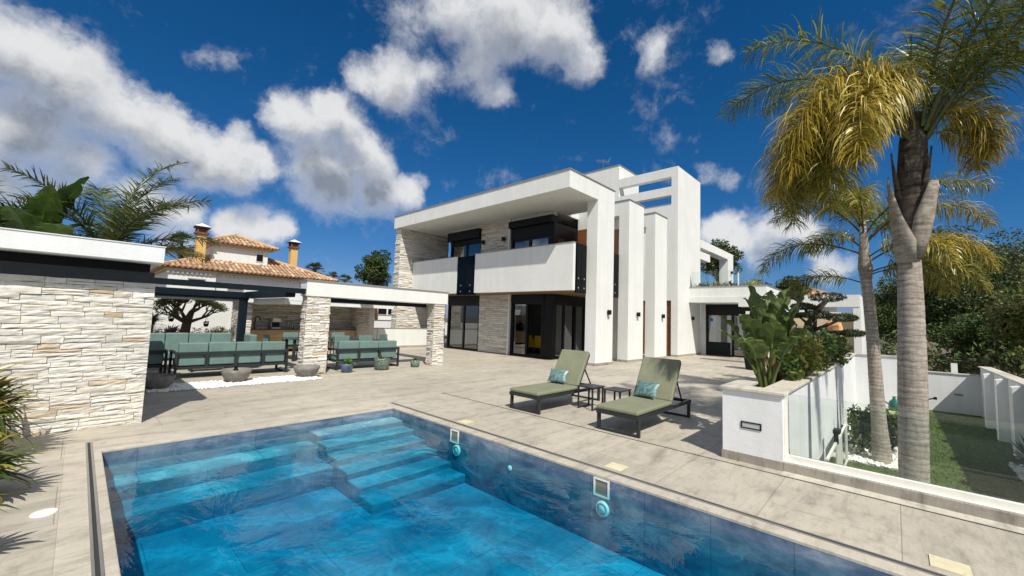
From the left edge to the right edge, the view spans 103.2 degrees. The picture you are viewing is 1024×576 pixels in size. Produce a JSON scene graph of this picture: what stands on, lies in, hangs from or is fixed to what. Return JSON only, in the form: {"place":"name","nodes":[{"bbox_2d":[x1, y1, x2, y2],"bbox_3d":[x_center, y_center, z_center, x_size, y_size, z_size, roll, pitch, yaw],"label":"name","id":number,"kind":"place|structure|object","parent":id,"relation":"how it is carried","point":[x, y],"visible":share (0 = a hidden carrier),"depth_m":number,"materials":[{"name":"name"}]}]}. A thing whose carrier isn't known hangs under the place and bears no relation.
{"place":"outdoors","nodes":[
{"label":"outdoors","id":0,"kind":"place"},
{"bbox_2d":[153,298,232,332],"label":"boundary wall","id":1,"kind":"structure","parent":0,"point":[219,319],"depth_m":16.07,"materials":[{"name":"white paint"}]},
{"bbox_2d":[270,318,280,328],"bbox_3d":[-9.560,1.434,16.390,0.330,0.410,0.300,-2,-6,43],"label":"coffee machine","id":2,"kind":"object","parent":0,"point":[274,323],"visible":1,"depth_m":16.29,"materials":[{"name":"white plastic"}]},
{"bbox_2d":[0,342,1023,575],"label":"terrace","id":3,"kind":"structure","parent":0,"point":[913,536],"depth_m":5.53,"materials":[{"name":"tile"}]},
{"bbox_2d":[0,405,43,503],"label":"dracaena pot","id":4,"kind":"object","parent":3,"relation":"on","point":[8,464],"visible":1,"depth_m":3.36,"materials":[{"name":"green plant"}]},
{"bbox_2d":[0,360,51,448],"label":"dracaena plant","id":5,"kind":"object","parent":3,"relation":"on","point":[9,408],"visible":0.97,"depth_m":4.24,"materials":[{"name":"green plant"}]},
{"bbox_2d":[29,508,58,517],"bbox_3d":[-3.572,1.715,3.097,0.150,0.010,0.150,-2,-6,43],"label":"drain lid","id":6,"kind":"object","parent":3,"relation":"on","point":[43,512],"visible":1,"depth_m":3.09,"materials":[{"name":"white plastic"}]},
{"bbox_2d":[0,181,92,236],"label":"feather palm","id":7,"kind":"object","parent":3,"relation":"on","point":[19,202],"visible":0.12,"depth_m":9.85,"materials":[{"name":"green plant"}]},
{"bbox_2d":[0,176,96,234],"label":"banana plant","id":8,"kind":"object","parent":3,"relation":"on","point":[47,210],"visible":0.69,"depth_m":9.77,"materials":[{"name":"green plant"}]},
{"bbox_2d":[0,227,166,438],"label":"pool house","id":9,"kind":"structure","parent":3,"relation":"on","point":[76,312],"depth_m":5.16,"materials":[{"name":"stone"}]},
{"bbox_2d":[0,160,223,267],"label":"feather palm","id":10,"kind":"object","parent":3,"relation":"on","point":[121,225],"visible":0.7,"depth_m":11.30,"materials":[{"name":"green plant"}]},
{"bbox_2d":[147,341,167,373],"bbox_3d":[-8.588,1.633,9.474,0.760,0.813,0.770,-2,-6,43],"label":"garden sofa","id":11,"kind":"object","parent":3,"relation":"on","point":[157,350],"visible":0.43,"depth_m":9.41,"materials":[{"name":"fabric"}]},
{"bbox_2d":[151,312,169,332],"bbox_3d":[-11.533,1.398,12.939,1.118,1.412,0.892,1,-5,14],"label":"cordyline","id":12,"kind":"object","parent":3,"relation":"on","point":[154,319],"visible":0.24,"depth_m":12.98,"materials":[{"name":"green plant"}]},
{"bbox_2d":[157,324,182,332],"bbox_3d":[-11.443,1.631,13.536,0.906,0.947,0.974,2,-4,-1],"label":"cordyline","id":13,"kind":"object","parent":3,"relation":"on","point":[171,330],"visible":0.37,"depth_m":13.53,"materials":[{"name":"green plant"}]},
{"bbox_2d":[153,298,228,332],"bbox_3d":[-11.396,1.201,14.354,1.534,2.247,2.277,-2,-6,43],"label":"gnarled tree","id":14,"kind":"object","parent":3,"relation":"on","point":[187,320],"visible":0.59,"depth_m":14.20,"materials":[{"name":"green plant"}]},
{"bbox_2d":[150,333,235,360],"bbox_3d":[-8.779,1.692,11.038,0.860,0.922,2.140,-2,-6,43],"label":"garden sofa","id":15,"kind":"object","parent":3,"relation":"on","point":[172,341],"visible":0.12,"depth_m":11.12,"materials":[{"name":"fabric"}]},
{"bbox_2d":[153,326,233,333],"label":"hedge","id":16,"kind":"object","parent":3,"relation":"on","point":[206,329],"visible":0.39,"depth_m":14.11,"materials":[{"name":"green plant"}]},
{"bbox_2d":[168,341,288,379],"bbox_3d":[-7.032,1.740,10.187,0.840,0.817,2.360,-2,-6,43],"label":"garden sofa","id":17,"kind":"object","parent":3,"relation":"on","point":[201,355],"visible":0.95,"depth_m":9.82,"materials":[{"name":"fabric"}]},
{"bbox_2d":[145,375,322,393],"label":"white gravel","id":18,"kind":"structure","parent":3,"relation":"on","point":[214,384],"depth_m":8.63,"materials":[{"name":"white gravel"}]},
{"bbox_2d":[145,374,175,388],"bbox_3d":[-6.896,1.835,7.900,0.540,0.260,0.540,-2,-6,43],"label":"concrete bowl","id":19,"kind":"object","parent":18,"relation":"on","point":[157,381],"visible":0.79,"depth_m":7.77,"materials":[{"name":"grey concrete"}]},
{"bbox_2d":[221,365,251,381],"bbox_3d":[-6.087,1.891,8.965,0.580,0.370,0.580,-2,-6,43],"label":"concrete bowl","id":20,"kind":"object","parent":18,"relation":"on","point":[236,373],"visible":0.97,"depth_m":8.80,"materials":[{"name":"grey concrete"}]},
{"bbox_2d":[293,364,319,376],"bbox_3d":[-5.070,2.058,10.015,0.600,0.270,0.600,-2,-6,43],"label":"concrete bowl","id":21,"kind":"object","parent":18,"relation":"on","point":[308,370],"visible":0.96,"depth_m":9.83,"materials":[{"name":"grey concrete"}]},
{"bbox_2d":[229,334,257,367],"bbox_3d":[-7.681,1.763,11.409,0.820,0.915,0.810,-2,-6,43],"label":"garden sofa","id":22,"kind":"object","parent":3,"relation":"on","point":[249,337],"visible":0.12,"depth_m":11.41,"materials":[{"name":"fabric"}]},
{"bbox_2d":[282,333,298,356],"bbox_3d":[-7.738,2.013,14.294,0.540,0.860,0.540,-2,-6,43],"label":"dining chair","id":23,"kind":"object","parent":3,"relation":"on","point":[290,343],"visible":0.39,"depth_m":14.42,"materials":[{"name":"fabric"}]},
{"bbox_2d":[154,278,426,341],"bbox_3d":[-6.628,1.210,12.153,4.250,2.205,7.220,-2,-6,43],"label":"pergola","id":24,"kind":"object","parent":3,"relation":"on","point":[260,291],"visible":0.59,"depth_m":11.76,"materials":[{"name":"black metal"}]},
{"bbox_2d":[253,298,290,303],"bbox_3d":[-7.157,0.397,12.024,2.900,0.170,0.160,-2,-6,43],"label":"folded awning","id":25,"kind":"object","parent":24,"relation":"attached to","point":[273,301],"visible":1,"depth_m":11.65,"materials":[{"name":"white fabric"}]},
{"bbox_2d":[230,296,393,349],"bbox_3d":[-8.264,1.531,16.978,2.450,2.202,5.900,-2,-6,43],"label":"outdoor kitchen","id":26,"kind":"object","parent":3,"relation":"on","point":[347,319],"visible":0.38,"depth_m":16.98,"materials":[{"name":"stone"}]},
{"bbox_2d":[281,336,373,361],"bbox_3d":[-6.474,2.123,14.366,1.000,0.740,2.850,-2,-6,43],"label":"dining table","id":27,"kind":"object","parent":3,"relation":"on","point":[294,339],"visible":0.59,"depth_m":13.20,"materials":[{"name":"grey"}]},
{"bbox_2d":[327,336,349,361],"bbox_3d":[-5.866,2.032,13.701,0.540,0.860,0.540,-2,-6,43],"label":"dining chair","id":28,"kind":"object","parent":3,"relation":"on","point":[341,338],"visible":0.28,"depth_m":13.47,"materials":[{"name":"fabric"}]},
{"bbox_2d":[330,333,350,353],"bbox_3d":[-6.577,2.149,15.528,0.540,0.860,0.540,-2,-6,43],"label":"dining chair","id":29,"kind":"object","parent":3,"relation":"on","point":[336,334],"visible":0.35,"depth_m":15.55,"materials":[{"name":"fabric"}]},
{"bbox_2d":[336,357,355,372],"bbox_3d":[-4.548,2.093,11.121,0.447,0.429,0.519,-1,-5,32],"label":"flower pot","id":30,"kind":"object","parent":3,"relation":"on","point":[347,366],"visible":1,"depth_m":11.04,"materials":[{"name":"blue ceramic"}]},
{"bbox_2d":[326,340,399,369],"bbox_3d":[-4.542,2.002,12.417,0.810,0.814,2.000,-2,-6,43],"label":"garden sofa","id":31,"kind":"object","parent":3,"relation":"on","point":[358,351],"visible":0.87,"depth_m":12.04,"materials":[{"name":"fabric"}]},
{"bbox_2d":[297,279,448,373],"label":"garden pavilion","id":32,"kind":"structure","parent":3,"relation":"on","point":[314,322],"depth_m":11.09,"materials":[{"name":"white paint"}]},
{"bbox_2d":[374,355,389,369],"bbox_3d":[-3.813,2.173,11.919,0.509,0.444,0.450,-2,-6,43],"label":"flower pot","id":33,"kind":"object","parent":3,"relation":"on","point":[381,362],"visible":1,"depth_m":11.76,"materials":[{"name":"ceramic"}]},
{"bbox_2d":[373,328,426,347],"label":"boundary wall","id":34,"kind":"structure","parent":3,"relation":"on","point":[409,337],"depth_m":20.55,"materials":[{"name":"white paint"}]},
{"bbox_2d":[102,409,891,575],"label":"swimming pool","id":35,"kind":"structure","parent":3,"relation":"in","point":[391,492],"depth_m":4.39,"materials":[{"name":"blue tile"}]},
{"bbox_2d":[450,429,458,443],"bbox_3d":[-0.833,2.154,5.886,0.184,0.180,0.016,-2,-6,43],"label":"pool skimmer","id":36,"kind":"object","parent":35,"relation":"attached to","point":[454,436],"visible":1,"depth_m":5.89,"materials":[{"name":"white plastic"}]},
{"bbox_2d":[52,401,931,575],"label":"pool coping","id":37,"kind":"object","parent":35,"relation":"on","point":[72,551],"visible":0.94,"depth_m":3.63,"materials":[{"name":"stone"}]},
{"bbox_2d":[85,442,104,575],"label":"pool cover track","id":38,"kind":"structure","parent":37,"relation":"on","point":[96,560],"depth_m":3.02,"materials":[{"name":"metal"}]},
{"bbox_2d":[391,402,946,575],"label":"pool cover track","id":39,"kind":"structure","parent":37,"relation":"on","point":[898,562],"depth_m":3.57,"materials":[{"name":"metal"}]},
{"bbox_2d":[593,477,609,499],"bbox_3d":[0.932,2.087,4.232,0.184,0.180,0.016,-2,-6,43],"label":"pool skimmer","id":40,"kind":"object","parent":35,"relation":"attached to","point":[600,487],"visible":1,"depth_m":4.23,"materials":[{"name":"white plastic"}]},
{"bbox_2d":[596,501,608,516],"bbox_3d":[0.934,2.285,4.196,0.156,0.156,0.033,-2,-6,43],"label":"pool light","id":41,"kind":"object","parent":35,"relation":"attached to","point":[603,508],"visible":1,"depth_m":4.18,"materials":[{"name":"white plastic"}]},
{"bbox_2d":[509,349,599,414],"bbox_3d":[0.904,1.740,7.888,0.680,1.014,2.055,-2,-6,43],"label":"sun lounger","id":42,"kind":"object","parent":3,"relation":"on","point":[574,362],"visible":0.85,"depth_m":7.83,"materials":[{"name":"fabric"}]},
{"bbox_2d":[547,368,568,382],"bbox_3d":[0.912,1.739,8.043,0.410,0.246,0.179,-1,-5,35],"label":"cushion","id":43,"kind":"object","parent":42,"relation":"on","point":[557,375],"visible":1,"depth_m":7.99,"materials":[{"name":"teal fabric"}]},
{"bbox_2d":[577,383,604,410],"bbox_3d":[1.473,2.038,7.605,0.360,0.415,0.420,-2,-6,43],"label":"side table","id":44,"kind":"object","parent":3,"relation":"on","point":[589,386],"visible":0.86,"depth_m":7.58,"materials":[{"name":"metal"}]},
{"bbox_2d":[390,159,807,365],"bbox_3d":[7.048,-2.040,24.707,15.380,11.577,22.830,-2,-6,43],"label":"modern villa","id":45,"kind":"object","parent":3,"relation":"on","point":[601,267],"visible":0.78,"depth_m":18.68,"materials":[{"name":"white paint"}]},
{"bbox_2d":[446,295,479,350],"bbox_3d":[-2.473,1.759,20.691,2.510,2.720,0.140,-2,-6,43],"label":"window frame","id":46,"kind":"structure","parent":45,"relation":"in","point":[463,311],"depth_m":20.65,"materials":[{"name":"black metal"}]},
{"bbox_2d":[451,238,481,256],"bbox_3d":[-2.389,-1.370,20.958,2.440,3.099,0.140,-2,-6,43],"label":"window frame","id":47,"kind":"structure","parent":45,"relation":"in","point":[470,247],"depth_m":20.95,"materials":[{"name":"glass"}]},
{"bbox_2d":[509,294,543,358],"bbox_3d":[0.658,1.640,17.757,1.905,2.720,0.140,-2,-6,43],"label":"window frame","id":48,"kind":"structure","parent":45,"relation":"in","point":[520,304],"depth_m":17.95,"materials":[{"name":"black metal"}]},
{"bbox_2d":[511,223,550,248],"bbox_3d":[0.811,-1.490,17.959,2.285,3.099,0.140,-2,-6,43],"label":"window","id":49,"kind":"structure","parent":45,"relation":"in","point":[536,235],"depth_m":17.95,"materials":[{"name":"black glass"}]},
{"bbox_2d":[534,336,540,353],"bbox_3d":[1.466,2.690,19.085,0.700,0.870,0.620,-2,-6,43],"label":"tub chair","id":50,"kind":"object","parent":45,"relation":"on","point":[537,343],"visible":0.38,"depth_m":18.94,"materials":[{"name":"yellow fabric"}]},
{"bbox_2d":[557,223,577,242],"bbox_3d":[2.352,-1.304,17.734,0.140,2.799,1.530,-2,-6,43],"label":"window frame","id":51,"kind":"structure","parent":45,"relation":"in","point":[564,233],"depth_m":17.70,"materials":[{"name":"glass"}]},
{"bbox_2d":[554,294,585,358],"bbox_3d":[2.522,1.708,17.794,0.140,2.720,2.330,-2,-6,43],"label":"window frame","id":52,"kind":"structure","parent":45,"relation":"in","point":[569,329],"depth_m":17.79,"materials":[{"name":"black metal"}]},
{"bbox_2d":[643,301,670,355],"bbox_3d":[7.598,2.108,21.644,1.940,2.830,0.240,-2,-6,43],"label":"entrance door","id":53,"kind":"structure","parent":45,"relation":"in","point":[668,335],"depth_m":21.04,"materials":[{"name":"brown wood"}]},
{"bbox_2d":[708,341,730,354],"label":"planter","id":54,"kind":"structure","parent":45,"relation":"in","point":[713,347],"depth_m":22.40,"materials":[{"name":"black metal"}]},
{"bbox_2d":[706,308,750,357],"bbox_3d":[11.914,2.419,22.094,2.535,2.620,0.140,-2,-6,43],"label":"window frame","id":55,"kind":"structure","parent":45,"relation":"in","point":[714,323],"depth_m":22.35,"materials":[{"name":"black metal"}]},
{"bbox_2d":[604,462,627,471],"bbox_3d":[1.164,1.992,4.527,0.200,0.009,0.200,-2,-6,43],"label":"skimmer lid","id":56,"kind":"object","parent":3,"relation":"on","point":[616,466],"visible":1,"depth_m":4.52,"materials":[{"name":"beige plastic"}]},
{"bbox_2d":[603,386,631,401],"bbox_3d":[1.899,2.032,7.329,0.360,0.415,0.420,-2,-6,43],"label":"side table","id":57,"kind":"object","parent":3,"relation":"on","point":[617,389],"visible":0.43,"depth_m":7.30,"materials":[{"name":"metal"}]},
{"bbox_2d":[596,357,690,438],"bbox_3d":[2.224,1.691,6.665,0.680,1.014,2.055,-2,-6,43],"label":"sun lounger","id":58,"kind":"object","parent":3,"relation":"on","point":[663,372],"visible":0.93,"depth_m":6.63,"materials":[{"name":"fabric"}]},
{"bbox_2d":[634,380,659,398],"bbox_3d":[2.254,1.688,6.785,0.179,0.246,0.410,6,-6,-40],"label":"cushion","id":59,"kind":"object","parent":58,"relation":"on","point":[646,388],"visible":1,"depth_m":6.73,"materials":[{"name":"teal fabric"}]},
{"bbox_2d":[444,393,1023,534],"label":"wall","id":60,"kind":"structure","parent":3,"relation":"on","point":[994,512],"depth_m":3.91,"materials":[{"name":"paint"}]},
{"bbox_2d":[738,295,866,353],"bbox_3d":[13.082,1.987,18.328,4.320,2.980,4.800,-2,-6,43],"label":"white portal","id":61,"kind":"object","parent":3,"relation":"on","point":[855,303],"visible":0.31,"depth_m":15.99,"materials":[{"name":"paint"}]},
{"bbox_2d":[776,292,865,338],"bbox_3d":[8.435,1.436,11.112,2.047,2.718,0.990,-2,-6,43],"label":"cloud pruned pine","id":62,"kind":"object","parent":3,"relation":"on","point":[811,316],"visible":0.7,"depth_m":11.02,"materials":[{"name":"green plant"}]},
{"bbox_2d":[929,554,972,575],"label":"skimmer lid","id":63,"kind":"object","parent":3,"relation":"on","point":[958,568],"visible":1,"depth_m":2.81,"materials":[{"name":"beige plastic"}]},
{"bbox_2d":[0,0,1023,331],"label":"sky","id":64,"kind":"structure","parent":0,"point":[317,124],"materials":[{"name":"blue"}]},
{"bbox_2d":[444,318,957,363],"bbox_3d":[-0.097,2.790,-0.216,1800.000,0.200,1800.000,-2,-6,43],"label":"ground","id":65,"kind":"structure","parent":0,"point":[895,351],"depth_m":74.90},
{"bbox_2d":[164,230,195,258],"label":"fan palm","id":66,"kind":"object","parent":65,"relation":"on","point":[181,244],"visible":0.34,"depth_m":42.53,"materials":[{"name":"green plant"}]},
{"bbox_2d":[150,223,337,295],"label":"tiled house","id":67,"kind":"structure","parent":65,"relation":"on","point":[236,258],"depth_m":34.22,"materials":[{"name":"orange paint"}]},
{"bbox_2d":[305,261,325,274],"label":"fan palm","id":68,"kind":"object","parent":65,"relation":"on","point":[316,265],"visible":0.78,"depth_m":49.33,"materials":[{"name":"green plant"}]},
{"bbox_2d":[340,298,391,319],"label":"cream house","id":69,"kind":"structure","parent":65,"relation":"on","point":[384,314],"depth_m":44.56,"materials":[{"name":"paint"}]},
{"bbox_2d":[378,308,391,314],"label":"window","id":70,"kind":"structure","parent":69,"relation":"in","point":[380,311],"depth_m":44.68,"materials":[{"name":"white paint"}]},
{"bbox_2d":[354,249,392,285],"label":"pine tree","id":71,"kind":"object","parent":65,"relation":"on","point":[375,270],"visible":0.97,"depth_m":55.93,"materials":[{"name":"green plant"}]},
{"bbox_2d":[374,320,446,338],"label":"boundary wall","id":72,"kind":"structure","parent":65,"relation":"on","point":[382,323],"depth_m":26.23,"materials":[{"name":"white paint"}]},
{"bbox_2d":[719,353,855,470],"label":"planter wall","id":73,"kind":"structure","parent":65,"relation":"on","point":[753,423],"depth_m":5.04,"materials":[{"name":"white paint"}]},
{"bbox_2d":[718,285,810,387],"bbox_3d":[3.393,0.661,5.553,0.963,1.482,0.895,2,-4,3],"label":"strelitzia","id":74,"kind":"object","parent":73,"relation":"on","point":[763,323],"visible":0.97,"depth_m":5.53,"materials":[{"name":"green plant"}]},
{"bbox_2d":[763,292,810,382],"bbox_3d":[4.129,0.763,6.184,0.760,1.422,0.909,-2,-6,43],"label":"strelitzia","id":75,"kind":"object","parent":73,"relation":"on","point":[790,323],"visible":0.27,"depth_m":6.11,"materials":[{"name":"green plant"}]},
{"bbox_2d":[776,353,811,380],"bbox_3d":[4.095,1.224,6.072,0.602,0.515,0.779,-2,-6,43],"label":"planter shrub","id":76,"kind":"object","parent":73,"relation":"on","point":[795,370],"visible":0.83,"depth_m":5.87,"materials":[{"name":"green plant"}]},
{"bbox_2d":[784,336,824,376],"bbox_3d":[4.749,1.187,6.777,0.760,0.788,1.044,-2,-6,43],"label":"planter shrub","id":77,"kind":"object","parent":73,"relation":"on","point":[814,360],"visible":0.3,"depth_m":6.47,"materials":[{"name":"green plant"}]},
{"bbox_2d":[791,328,834,370],"bbox_3d":[5.456,1.184,7.513,1.279,0.873,0.732,4,-5,-23],"label":"planter shrub","id":78,"kind":"object","parent":73,"relation":"on","point":[824,357],"visible":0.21,"depth_m":7.41,"materials":[{"name":"green plant"}]},
{"bbox_2d":[814,331,839,362],"bbox_3d":[6.446,1.330,8.456,0.791,0.878,1.329,-7,-10,63],"label":"planter shrub","id":79,"kind":"object","parent":73,"relation":"on","point":[830,346],"visible":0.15,"depth_m":8.18,"materials":[{"name":"green plant"}]},
{"bbox_2d":[806,326,852,356],"bbox_3d":[6.065,1.217,8.112,0.749,0.922,1.076,3,-4,-9],"label":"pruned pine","id":80,"kind":"object","parent":73,"relation":"on","point":[821,331],"visible":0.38,"depth_m":8.10,"materials":[{"name":"green plant"}]},
{"bbox_2d":[824,332,852,366],"bbox_3d":[7.832,1.516,9.875,0.761,0.905,1.813,-2,-6,43],"label":"planter shrub","id":81,"kind":"object","parent":73,"relation":"on","point":[841,355],"visible":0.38,"depth_m":9.41,"materials":[{"name":"green plant"}]},
{"bbox_3d":[9.208,1.929,11.680,0.300,1.357,0.621,-2,-6,43],"label":"garden rock","id":82,"kind":"object","parent":73,"relation":"on","visible":0},
{"bbox_2d":[825,319,842,333],"bbox_3d":[9.181,1.204,11.623,0.501,0.676,0.460,-2,-6,43],"label":"garden rock","id":83,"kind":"object","parent":82,"relation":"on","point":[837,326],"visible":0.21,"depth_m":11.45,"materials":[{"name":"stone"}]},
{"bbox_2d":[774,275,812,294],"bbox_3d":[20.578,2.390,29.872,2.565,6.688,2.250,-2,-6,43],"label":"distant tree","id":84,"kind":"object","parent":65,"relation":"on","point":[784,283],"visible":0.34,"depth_m":29.71,"materials":[{"name":"green plant"}]},
{"bbox_2d":[801,278,836,311],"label":"tiled house","id":85,"kind":"structure","parent":65,"relation":"on","point":[831,309],"depth_m":40.41,"materials":[{"name":"white paint"}]},
{"bbox_2d":[849,353,896,411],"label":"garden wall","id":86,"kind":"structure","parent":65,"relation":"on","point":[889,367],"depth_m":12.93,"materials":[{"name":"white paint"}]},
{"bbox_2d":[874,275,930,346],"bbox_3d":[32.181,2.571,32.924,6.579,7.608,6.717,-2,-6,43],"label":"pine tree","id":87,"kind":"object","parent":65,"relation":"on","point":[886,323],"visible":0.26,"depth_m":33.10,"materials":[{"name":"green plant"}]},
{"bbox_2d":[879,330,1023,375],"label":"undergrowth","id":88,"kind":"object","parent":65,"relation":"on","point":[960,357],"visible":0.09,"depth_m":18.51,"materials":[{"name":"green plant"}]},
{"bbox_2d":[882,225,1023,355],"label":"pine tree","id":89,"kind":"object","parent":65,"relation":"on","point":[946,309],"visible":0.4,"depth_m":24.21,"materials":[{"name":"green plant"}]},
{"bbox_2d":[885,352,1023,378],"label":"dry scrub","id":90,"kind":"object","parent":65,"relation":"on","point":[1009,369],"visible":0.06,"depth_m":16.71,"materials":[{"name":"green plant"}]},
{"bbox_2d":[926,296,1019,367],"bbox_3d":[25.772,2.786,20.551,7.181,4.826,5.488,-2,-6,43],"label":"pine tree","id":91,"kind":"object","parent":65,"relation":"on","point":[965,333],"visible":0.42,"depth_m":21.31,"materials":[{"name":"green plant"}]},
{"bbox_2d":[978,366,1023,458],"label":"garden wall","id":92,"kind":"structure","parent":65,"relation":"on","point":[1003,402],"depth_m":10.08,"materials":[{"name":"white paint"}]},
{"bbox_2d":[982,268,1023,361],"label":"pepper tree","id":93,"kind":"object","parent":65,"relation":"on","point":[1008,326],"visible":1,"depth_m":15.43,"materials":[{"name":"green plant"}]},
{"bbox_2d":[982,227,1023,300],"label":"pine tree","id":94,"kind":"object","parent":65,"relation":"on","point":[1019,246],"visible":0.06,"depth_m":26.39,"materials":[{"name":"green plant"}]},
{"bbox_2d":[700,238,744,281],"bbox_3d":[20.369,0.797,39.756,4.304,11.372,3.746,-2,-6,43],"label":"pine tree","id":95,"kind":"object","parent":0,"point":[712,266],"visible":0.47,"depth_m":39.35,"materials":[{"name":"green plant"}]},
{"bbox_2d":[847,410,1023,502],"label":"lawn","id":96,"kind":"structure","parent":0,"point":[965,459],"depth_m":8.30,"materials":[{"name":"green plant"}]},
{"bbox_2d":[825,408,847,465],"bbox_3d":[5.511,2.807,6.865,0.100,1.050,3.545,-2,-6,43],"label":"glass fence","id":97,"kind":"object","parent":96,"relation":"on","point":[838,453],"visible":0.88,"depth_m":7.09,"materials":[{"name":"glass"}]},
{"bbox_2d":[713,0,1023,482],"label":"queen palm","id":98,"kind":"object","parent":96,"relation":"on","point":[844,117],"visible":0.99,"depth_m":4.84,"materials":[{"name":"green plant"}]},
{"bbox_2d":[848,451,1023,482],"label":"gravel border","id":99,"kind":"object","parent":96,"relation":"on","point":[897,470],"visible":0.12,"depth_m":7.89,"materials":[{"name":"white gravel"}]},
{"bbox_2d":[752,163,1009,464],"bbox_3d":[7.457,0.487,8.621,3.870,6.132,3.407,2,-4,5],"label":"queen palm","id":100,"kind":"object","parent":99,"relation":"on","point":[880,438],"visible":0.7,"depth_m":8.19,"materials":[{"name":"green plant"}]},
{"bbox_2d":[848,428,1023,479],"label":"white garden gravel","id":101,"kind":"structure","parent":99,"relation":"on","point":[865,457],"depth_m":8.14,"materials":[{"name":"white gravel"}]},
{"bbox_2d":[840,404,871,453],"bbox_3d":[7.402,2.976,8.538,0.666,1.083,0.925,-15,-18,75],"label":"garden shrub","id":102,"kind":"object","parent":101,"relation":"on","point":[854,421],"visible":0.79,"depth_m":8.49,"materials":[{"name":"green plant"}]},
{"bbox_2d":[886,409,897,449],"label":"garden shrub","id":103,"kind":"object","parent":101,"relation":"on","point":[893,427],"visible":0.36,"depth_m":8.73,"materials":[{"name":"green plant"}]},
{"bbox_2d":[990,434,1023,466],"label":"yucca","id":104,"kind":"object","parent":101,"relation":"on","point":[1020,446],"visible":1,"depth_m":7.28,"materials":[{"name":"green plant"}]},
{"bbox_2d":[928,371,982,415],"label":"garden wall","id":105,"kind":"structure","parent":96,"relation":"on","point":[960,393],"depth_m":13.59,"materials":[{"name":"white paint"}]},
{"bbox_3d":[8.944,3.372,9.533,0.670,0.545,0.800,-2,-6,43],"label":"garden bench","id":106,"kind":"object","parent":96,"relation":"on","visible":0},
{"bbox_2d":[886,408,897,421],"bbox_3d":[8.944,2.987,9.541,0.560,0.218,0.650,-2,-6,43],"label":"seat cushion","id":107,"kind":"object","parent":106,"relation":"on","point":[892,412],"visible":0.03,"depth_m":9.35,"materials":[{"name":"beige fabric"}]},
{"bbox_2d":[885,396,897,410],"bbox_3d":[8.994,2.720,9.593,0.374,0.320,0.259,-10,-13,69],"label":"watering can","id":108,"kind":"object","parent":107,"relation":"on","point":[892,405],"visible":0.59,"depth_m":9.50,"materials":[{"name":"teal plastic"}]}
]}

